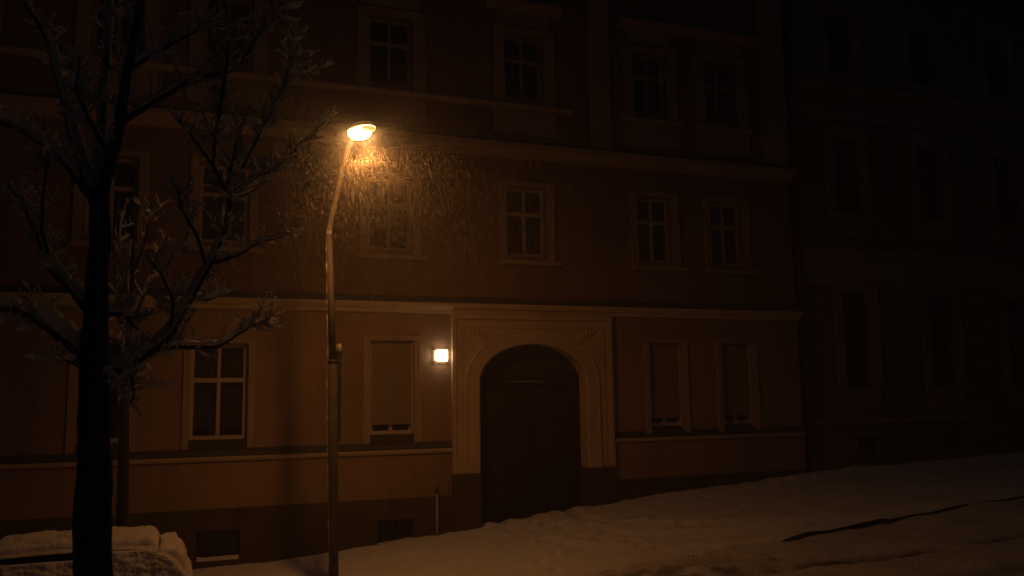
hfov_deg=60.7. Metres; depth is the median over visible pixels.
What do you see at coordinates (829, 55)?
window
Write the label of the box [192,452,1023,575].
pavement
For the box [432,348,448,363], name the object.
wall lantern
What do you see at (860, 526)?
kerb
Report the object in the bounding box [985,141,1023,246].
window
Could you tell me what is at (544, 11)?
window
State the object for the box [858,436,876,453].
cellar window
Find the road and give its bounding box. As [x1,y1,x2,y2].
[579,497,1023,575]
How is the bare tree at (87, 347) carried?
on the pavement
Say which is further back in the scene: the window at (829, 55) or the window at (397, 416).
the window at (829, 55)
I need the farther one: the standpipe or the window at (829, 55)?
the window at (829, 55)
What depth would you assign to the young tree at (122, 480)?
13.10 m
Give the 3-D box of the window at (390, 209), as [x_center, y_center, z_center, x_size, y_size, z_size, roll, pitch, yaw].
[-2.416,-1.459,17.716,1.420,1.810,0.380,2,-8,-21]
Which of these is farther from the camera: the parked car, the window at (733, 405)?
the window at (733, 405)
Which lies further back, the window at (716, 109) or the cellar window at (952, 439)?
the cellar window at (952, 439)
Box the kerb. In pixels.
[785,497,1022,541]
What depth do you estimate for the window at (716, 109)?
21.02 m
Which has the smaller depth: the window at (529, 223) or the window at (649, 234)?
the window at (529, 223)
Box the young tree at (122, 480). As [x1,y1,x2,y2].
[67,193,171,526]
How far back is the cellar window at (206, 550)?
15.86 m
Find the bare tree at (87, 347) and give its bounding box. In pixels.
[0,0,337,575]
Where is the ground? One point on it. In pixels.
(903, 516)
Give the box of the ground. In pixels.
[787,496,1023,538]
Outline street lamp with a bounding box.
[325,121,375,575]
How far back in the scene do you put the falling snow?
12.42 m
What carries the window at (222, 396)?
in the apartment building at (468, 468)
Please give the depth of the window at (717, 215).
20.68 m
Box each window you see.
[65,333,138,453]
[69,147,152,249]
[72,0,159,97]
[181,339,255,449]
[186,0,267,108]
[186,155,265,254]
[196,529,238,561]
[355,0,425,125]
[358,169,428,260]
[363,336,421,443]
[378,519,410,544]
[485,0,562,138]
[498,179,562,266]
[618,16,684,150]
[629,190,687,271]
[643,338,690,433]
[682,26,759,157]
[703,196,758,274]
[715,339,760,431]
[815,0,867,85]
[823,121,876,236]
[832,285,888,410]
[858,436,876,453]
[898,11,947,96]
[907,131,958,241]
[918,288,971,408]
[944,431,960,446]
[975,25,1021,107]
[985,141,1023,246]
[997,291,1023,406]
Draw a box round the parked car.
[0,525,192,575]
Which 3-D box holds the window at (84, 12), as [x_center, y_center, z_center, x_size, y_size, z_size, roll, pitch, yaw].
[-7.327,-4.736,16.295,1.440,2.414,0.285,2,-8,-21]
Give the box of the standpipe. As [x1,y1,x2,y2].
[435,487,438,535]
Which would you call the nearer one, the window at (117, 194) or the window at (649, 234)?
the window at (117, 194)
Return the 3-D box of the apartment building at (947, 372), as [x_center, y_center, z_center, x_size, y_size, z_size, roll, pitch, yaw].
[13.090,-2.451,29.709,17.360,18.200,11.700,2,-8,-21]
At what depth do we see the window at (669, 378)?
19.51 m
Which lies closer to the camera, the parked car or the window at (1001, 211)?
the parked car
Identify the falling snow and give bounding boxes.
[0,0,1023,575]
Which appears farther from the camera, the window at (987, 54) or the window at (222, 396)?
the window at (987, 54)
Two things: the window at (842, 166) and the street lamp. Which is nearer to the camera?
the street lamp
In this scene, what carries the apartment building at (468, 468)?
on the ground
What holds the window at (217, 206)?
in the apartment building at (468, 468)
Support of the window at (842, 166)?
in the apartment building at (947, 372)
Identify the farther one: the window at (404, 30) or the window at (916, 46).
the window at (916, 46)
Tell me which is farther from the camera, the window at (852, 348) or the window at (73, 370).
the window at (852, 348)
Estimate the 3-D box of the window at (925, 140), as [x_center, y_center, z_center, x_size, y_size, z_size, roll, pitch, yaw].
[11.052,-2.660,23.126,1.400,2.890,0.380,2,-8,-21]
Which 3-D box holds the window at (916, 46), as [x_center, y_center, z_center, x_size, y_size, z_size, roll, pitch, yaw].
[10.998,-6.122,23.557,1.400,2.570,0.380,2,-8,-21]
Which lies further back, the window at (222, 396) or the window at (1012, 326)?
the window at (1012, 326)
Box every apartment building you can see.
[0,0,813,568]
[780,0,1023,471]
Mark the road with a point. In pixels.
(852, 552)
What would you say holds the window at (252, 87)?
in the apartment building at (468, 468)
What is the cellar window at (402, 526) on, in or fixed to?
in the apartment building at (468, 468)
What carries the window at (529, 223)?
in the apartment building at (468, 468)
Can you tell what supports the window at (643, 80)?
in the apartment building at (468, 468)
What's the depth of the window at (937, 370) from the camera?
22.68 m
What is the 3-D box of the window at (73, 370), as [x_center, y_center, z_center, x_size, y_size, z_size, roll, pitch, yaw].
[-7.215,1.848,15.452,1.100,2.098,0.255,2,-8,-21]

